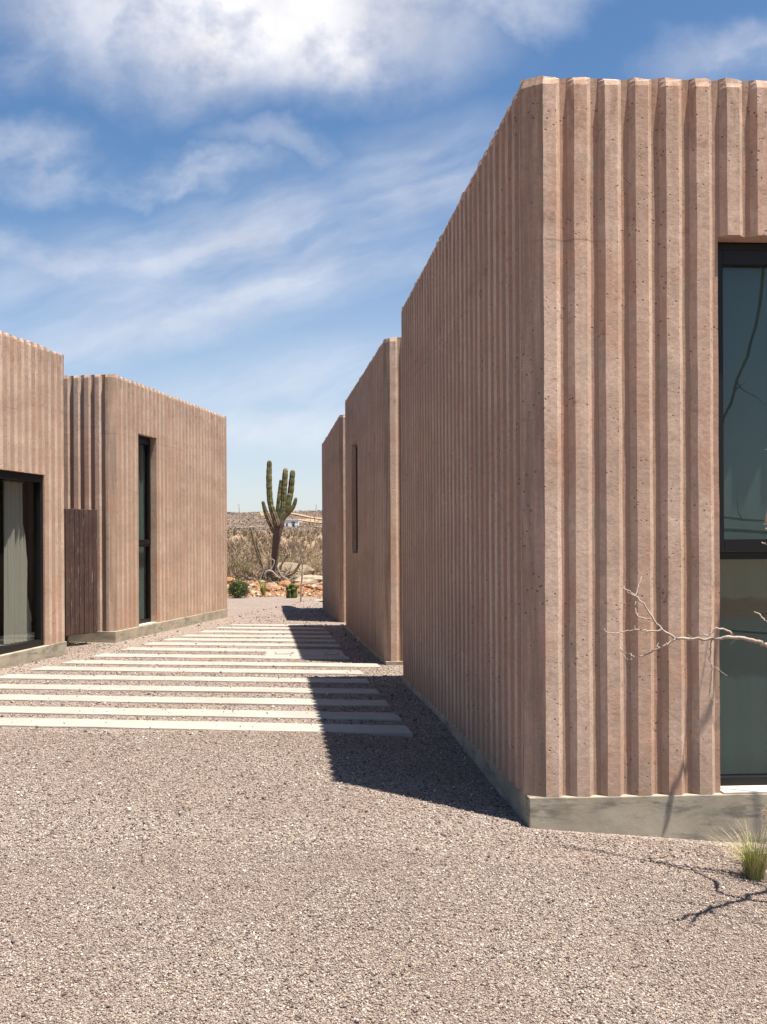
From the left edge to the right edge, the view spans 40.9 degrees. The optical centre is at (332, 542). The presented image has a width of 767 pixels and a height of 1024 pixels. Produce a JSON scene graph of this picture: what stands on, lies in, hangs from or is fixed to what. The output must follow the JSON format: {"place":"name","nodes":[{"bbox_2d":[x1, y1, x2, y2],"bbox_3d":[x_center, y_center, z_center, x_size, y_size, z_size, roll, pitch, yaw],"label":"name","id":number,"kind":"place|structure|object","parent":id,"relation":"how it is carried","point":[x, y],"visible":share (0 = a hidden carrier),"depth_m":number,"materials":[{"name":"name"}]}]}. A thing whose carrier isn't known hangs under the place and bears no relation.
{"place":"outdoors","nodes":[
{"label":"outdoors","id":0,"kind":"place"},
{"bbox_2d":[227,511,322,596],"bbox_3d":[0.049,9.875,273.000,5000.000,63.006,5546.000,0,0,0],"label":"desert ground","id":1,"kind":"structure","parent":0,"point":[243,518],"depth_m":348.00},
{"bbox_2d":[227,553,245,573],"bbox_3d":[-3.885,0.966,39.955,1.400,1.248,1.558,0,0,0],"label":"dry shrub","id":2,"kind":"object","parent":1,"relation":"on","point":[233,564],"visible":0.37,"depth_m":39.94,"materials":[{"name":"beige plant"}]},
{"bbox_2d":[228,545,249,561],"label":"dry shrub","id":3,"kind":"object","parent":1,"relation":"on","point":[236,556],"visible":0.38,"depth_m":47.21,"materials":[{"name":"brown plant"}]},
{"bbox_2d":[238,505,240,553],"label":"dry stalk","id":4,"kind":"object","parent":1,"relation":"on","point":[240,530],"visible":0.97,"depth_m":61.98,"materials":[{"name":"beige plant"}]},
{"bbox_2d":[237,559,256,572],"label":"dry shrub","id":5,"kind":"object","parent":1,"relation":"on","point":[245,563],"visible":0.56,"depth_m":40.51,"materials":[{"name":"beige plant"}]},
{"bbox_2d":[257,579,269,595],"bbox_3d":[-2.128,1.372,31.608,0.451,0.563,0.410,0,0,0],"label":"succulent","id":6,"kind":"object","parent":1,"relation":"on","point":[263,589],"visible":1,"depth_m":31.54,"materials":[{"name":"green plant"}]},
{"bbox_2d":[238,528,305,582],"bbox_3d":[-2.154,0.648,36.703,2.476,2.285,2.062,0,0,0],"label":"sprawling cactus","id":7,"kind":"object","parent":1,"relation":"on","point":[278,575],"visible":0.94,"depth_m":36.26,"materials":[{"name":"grey plant"}]},
{"bbox_2d":[227,524,321,579],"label":"dry brush","id":8,"kind":"object","parent":1,"relation":"on","point":[289,549],"visible":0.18,"depth_m":58.92,"materials":[{"name":"beige plant"}]},
{"bbox_2d":[227,510,321,533],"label":"hill scrub","id":9,"kind":"object","parent":1,"relation":"on","point":[249,520],"visible":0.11,"depth_m":369.59,"materials":[{"name":"brown plant"}]},
{"bbox_2d":[227,576,322,596],"bbox_3d":[-1.930,1.484,35.342,8.631,0.707,7.618,0,0,0],"label":"bank rubble","id":10,"kind":"object","parent":1,"relation":"on","point":[256,593],"visible":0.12,"depth_m":32.80,"materials":[{"name":"orange stone"}]},
{"bbox_2d":[261,460,296,579],"bbox_3d":[-1.975,-0.786,37.075,1.232,4.292,1.035,0,0,12],"label":"cardon cactus","id":11,"kind":"object","parent":1,"relation":"on","point":[282,512],"visible":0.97,"depth_m":36.90,"materials":[{"name":"green plant"}]},
{"bbox_2d":[271,552,291,563],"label":"dry shrub","id":12,"kind":"object","parent":1,"relation":"on","point":[283,558],"visible":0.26,"depth_m":44.04,"materials":[{"name":"beige plant"}]},
{"bbox_2d":[277,580,290,586],"bbox_3d":[-1.629,1.476,35.130,0.515,0.334,0.480,0,0,0],"label":"rock","id":13,"kind":"object","parent":1,"relation":"on","point":[284,583],"visible":0.57,"depth_m":34.96,"materials":[{"name":"orange stone"}]},
{"bbox_2d":[260,562,314,576],"bbox_3d":[-1.720,1.159,38.608,2.166,0.817,1.233,0,0,0],"label":"boulder","id":14,"kind":"object","parent":1,"relation":"on","point":[288,564],"visible":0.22,"depth_m":38.35,"materials":[{"name":"beige stone"}]},
{"bbox_2d":[285,519,298,526],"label":"white house","id":15,"kind":"structure","parent":1,"relation":"on","point":[291,522],"depth_m":300.00,"materials":[{"name":"white paint"}]},
{"bbox_2d":[287,572,303,579],"bbox_3d":[-1.349,1.319,37.620,0.877,0.434,0.763,0,0,0],"label":"boulder","id":16,"kind":"object","parent":1,"relation":"on","point":[295,575],"visible":0.16,"depth_m":37.33,"materials":[{"name":"beige stone"}]},
{"bbox_2d":[294,583,304,587],"bbox_3d":[-1.106,1.475,34.576,0.422,0.221,0.328,0,0,-19],"label":"rock","id":17,"kind":"object","parent":1,"relation":"on","point":[299,584],"visible":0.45,"depth_m":34.45,"materials":[{"name":"orange stone"}]},
{"bbox_2d":[293,575,321,584],"bbox_3d":[-0.641,1.392,35.191,1.471,0.521,1.015,0,0,0],"label":"boulder","id":18,"kind":"object","parent":1,"relation":"on","point":[312,579],"visible":0.37,"depth_m":34.80,"materials":[{"name":"stone"}]},
{"bbox_2d":[295,551,321,572],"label":"dry shrub","id":19,"kind":"object","parent":1,"relation":"on","point":[315,568],"visible":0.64,"depth_m":40.88,"materials":[{"name":"beige plant"}]},
{"bbox_2d":[296,549,320,567],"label":"dry shrub","id":20,"kind":"object","parent":1,"relation":"on","point":[308,558],"visible":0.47,"depth_m":42.88,"materials":[{"name":"brown plant"}]},
{"bbox_2d":[297,538,321,560],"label":"dry shrub","id":21,"kind":"object","parent":1,"relation":"on","point":[313,555],"visible":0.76,"depth_m":54.99,"materials":[{"name":"beige plant"}]},
{"bbox_2d":[310,514,310,550],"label":"dry stalk","id":22,"kind":"object","parent":1,"relation":"on","point":[310,532],"visible":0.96,"depth_m":57.98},
{"bbox_2d":[309,505,316,551],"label":"dry stalk","id":23,"kind":"object","parent":1,"relation":"on","point":[313,526],"visible":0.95,"depth_m":59.98,"materials":[{"name":"beige plant"}]},
{"bbox_2d":[313,585,322,589],"bbox_3d":[-0.426,1.533,33.698,0.422,0.236,0.304,0,0,24],"label":"rock","id":24,"kind":"object","parent":1,"relation":"on","point":[318,587],"visible":0.71,"depth_m":33.60,"materials":[{"name":"orange stone"}]},
{"bbox_2d":[291,513,321,518],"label":"dirt track","id":25,"kind":"structure","parent":0,"point":[306,516],"depth_m":494.01,"materials":[{"name":"beige soil"}]},
{"bbox_2d":[0,596,766,1023],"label":"gravel court","id":26,"kind":"object","parent":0,"point":[252,608],"visible":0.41,"depth_m":5.24,"materials":[{"name":"beige gravel"}]},
{"bbox_2d":[0,330,66,668],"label":"ribbed concrete house","id":27,"kind":"structure","parent":26,"relation":"on","point":[32,416],"depth_m":13.96,"materials":[{"name":"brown concrete"}]},
{"bbox_2d":[2,480,31,643],"bbox_3d":[-4.230,0.261,13.774,0.094,2.160,0.710,0,0,12],"label":"curtain","id":28,"kind":"object","parent":27,"relation":"hanging from","point":[17,620],"visible":1,"depth_m":13.71,"materials":[{"name":"white fabric"}]},
{"bbox_2d":[64,374,227,642],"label":"ribbed concrete house","id":29,"kind":"structure","parent":26,"relation":"on","point":[145,472],"depth_m":17.80,"materials":[{"name":"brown concrete"}]},
{"bbox_2d":[64,508,97,635],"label":"board gate","id":30,"kind":"structure","parent":29,"relation":"attached to","point":[80,557],"depth_m":15.70,"materials":[{"name":"brown wood"}]},
{"bbox_2d":[138,435,150,623],"bbox_3d":[-3.296,-0.212,17.573,0.212,3.206,0.776,0,0,2],"label":"window frame","id":31,"kind":"structure","parent":29,"relation":"in","point":[144,468],"depth_m":17.78,"materials":[{"name":"black metal"}]},
{"bbox_2d":[0,674,369,683],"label":"paving strip","id":32,"kind":"object","parent":26,"relation":"on","point":[168,678],"visible":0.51,"depth_m":12.10,"materials":[{"name":"concrete"}]},
{"bbox_2d":[0,684,379,694],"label":"paving strip","id":33,"kind":"object","parent":26,"relation":"on","point":[195,689],"visible":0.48,"depth_m":11.11,"materials":[{"name":"concrete"}]},
{"bbox_2d":[0,694,389,706],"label":"paving strip","id":34,"kind":"object","parent":26,"relation":"on","point":[215,700],"visible":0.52,"depth_m":10.21,"materials":[{"name":"concrete"}]},
{"bbox_2d":[31,666,363,674],"bbox_3d":[-1.727,1.660,13.041,4.319,0.078,0.397,0,0,8],"label":"paving strip","id":35,"kind":"object","parent":26,"relation":"on","point":[194,670],"visible":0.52,"depth_m":12.99,"materials":[{"name":"concrete"}]},
{"bbox_2d":[0,706,401,721],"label":"paving strip","id":36,"kind":"object","parent":26,"relation":"on","point":[364,716],"visible":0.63,"depth_m":9.36,"materials":[{"name":"concrete"}]},
{"bbox_2d":[0,717,412,737],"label":"paving strip","id":37,"kind":"object","parent":26,"relation":"on","point":[394,730],"visible":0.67,"depth_m":8.65,"materials":[{"name":"concrete"}]},
{"bbox_2d":[61,660,380,667],"bbox_3d":[-1.501,1.666,13.798,4.360,0.079,0.402,0,0,9],"label":"paving strip","id":38,"kind":"object","parent":26,"relation":"on","point":[223,663],"visible":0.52,"depth_m":13.75,"materials":[{"name":"concrete"}]},
{"bbox_2d":[92,653,349,659],"bbox_3d":[-1.583,1.670,14.702,3.756,0.076,0.400,0,0,8],"label":"paving strip","id":39,"kind":"object","parent":26,"relation":"on","point":[224,656],"visible":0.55,"depth_m":14.63,"materials":[{"name":"concrete"}]},
{"bbox_2d":[120,647,342,651],"bbox_3d":[-1.512,1.671,15.588,3.436,0.074,0.403,0,0,9],"label":"paving strip","id":40,"kind":"object","parent":26,"relation":"on","point":[217,649],"visible":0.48,"depth_m":15.59,"materials":[{"name":"concrete"}]},
{"bbox_2d":[227,577,251,597],"bbox_3d":[-2.774,1.366,30.317,0.745,0.664,0.710,0,0,33],"label":"shrub","id":41,"kind":"object","parent":26,"relation":"on","point":[239,589],"visible":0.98,"depth_m":30.18,"materials":[{"name":"green plant"}]},
{"bbox_2d":[143,642,339,646],"bbox_3d":[-1.428,1.669,16.390,3.196,0.074,0.402,0,0,9],"label":"paving strip","id":42,"kind":"object","parent":26,"relation":"on","point":[234,644],"visible":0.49,"depth_m":16.35,"materials":[{"name":"concrete"}]},
{"bbox_2d":[163,638,335,641],"bbox_3d":[-1.359,1.669,17.145,2.944,0.074,0.395,0,0,9],"label":"paving strip","id":43,"kind":"object","parent":26,"relation":"on","point":[251,640],"visible":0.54,"depth_m":17.09,"materials":[{"name":"concrete"}]},
{"bbox_2d":[179,634,332,637],"bbox_3d":[-1.302,1.669,17.854,2.698,0.076,0.400,0,0,8],"label":"paving strip","id":44,"kind":"object","parent":26,"relation":"on","point":[261,636],"visible":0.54,"depth_m":17.77,"materials":[{"name":"concrete"}]},
{"bbox_2d":[198,630,328,633],"bbox_3d":[-1.228,1.668,18.660,2.428,0.074,0.398,0,0,9],"label":"paving strip","id":45,"kind":"object","parent":26,"relation":"on","point":[290,632],"visible":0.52,"depth_m":18.64,"materials":[{"name":"concrete"}]},
{"bbox_2d":[215,627,325,629],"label":"paving strip","id":46,"kind":"object","parent":26,"relation":"on","point":[294,628],"visible":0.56,"depth_m":19.39,"materials":[{"name":"concrete"}]},
{"bbox_2d":[228,624,323,626],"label":"paving strip","id":47,"kind":"object","parent":26,"relation":"on","point":[299,625],"visible":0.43,"depth_m":20.11,"materials":[{"name":"concrete"}]},
{"bbox_2d":[286,583,297,597],"bbox_3d":[-1.203,1.440,30.198,0.366,0.466,0.277,0,0,0],"label":"cactus","id":48,"kind":"object","parent":26,"relation":"on","point":[291,590],"visible":0.95,"depth_m":30.16,"materials":[{"name":"green plant"}]},
{"bbox_2d":[295,536,304,601],"bbox_3d":[-0.860,0.590,27.941,0.367,2.105,0.446,0,0,0],"label":"leafless sapling","id":49,"kind":"object","parent":26,"relation":"on","point":[299,552],"visible":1,"depth_m":27.99,"materials":[{"name":"brown plant"}]},
{"bbox_2d":[266,651,344,655],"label":"infill slab","id":50,"kind":"structure","parent":26,"relation":"on","point":[304,653],"depth_m":14.86,"materials":[{"name":"concrete"}]},
{"bbox_2d":[275,652,292,653],"bbox_3d":[-0.712,1.626,15.022,0.260,0.008,0.260,0,0,0],"label":"access cover","id":51,"kind":"object","parent":50,"relation":"on","point":[283,652],"visible":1,"depth_m":15.00,"materials":[{"name":"beige concrete"}]},
{"bbox_2d":[322,415,345,621],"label":"ribbed concrete house","id":52,"kind":"structure","parent":26,"relation":"on","point":[333,530],"depth_m":22.15,"materials":[{"name":"brown concrete"}]},
{"bbox_2d":[345,337,402,664],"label":"ribbed concrete house","id":53,"kind":"structure","parent":26,"relation":"on","point":[373,493],"depth_m":14.46,"materials":[{"name":"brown concrete"}]},
{"bbox_2d":[356,445,357,551],"bbox_3d":[0.491,-0.769,17.723,0.070,1.901,0.976,0,0,-4],"label":"window frame","id":54,"kind":"structure","parent":53,"relation":"in","point":[356,445],"depth_m":18.17,"materials":[{"name":"black metal"}]},
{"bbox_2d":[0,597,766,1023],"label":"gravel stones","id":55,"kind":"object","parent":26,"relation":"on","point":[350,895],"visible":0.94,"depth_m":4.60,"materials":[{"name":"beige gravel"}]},
{"bbox_2d":[401,75,766,842],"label":"ribbed concrete house","id":56,"kind":"structure","parent":26,"relation":"on","point":[583,329],"depth_m":5.95,"materials":[{"name":"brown concrete"}]},
{"bbox_2d":[718,243,766,785],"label":"window frame","id":57,"kind":"structure","parent":56,"relation":"in","point":[742,267],"depth_m":6.13,"materials":[{"name":"black glass"}]},
{"bbox_2d":[734,551,766,551],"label":"curtain","id":58,"kind":"object","parent":56,"relation":"hanging from","point":[750,551],"depth_m":6.22,"materials":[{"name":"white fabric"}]},
{"bbox_2d":[604,449,766,701],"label":"leafless tree","id":59,"kind":"object","parent":26,"relation":"on","point":[760,642],"visible":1,"depth_m":5.32,"materials":[{"name":"grey plant"}]},
{"bbox_2d":[701,805,766,880],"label":"grass tuft","id":60,"kind":"object","parent":26,"relation":"on","point":[753,866],"visible":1,"depth_m":5.25,"materials":[{"name":"green grass blades"},{"name":"dry straw-coloured grass"}]},
{"bbox_2d":[0,0,766,512],"label":"sky","id":61,"kind":"structure","parent":0,"point":[228,208],"materials":[{"name":"blue"}]}
]}

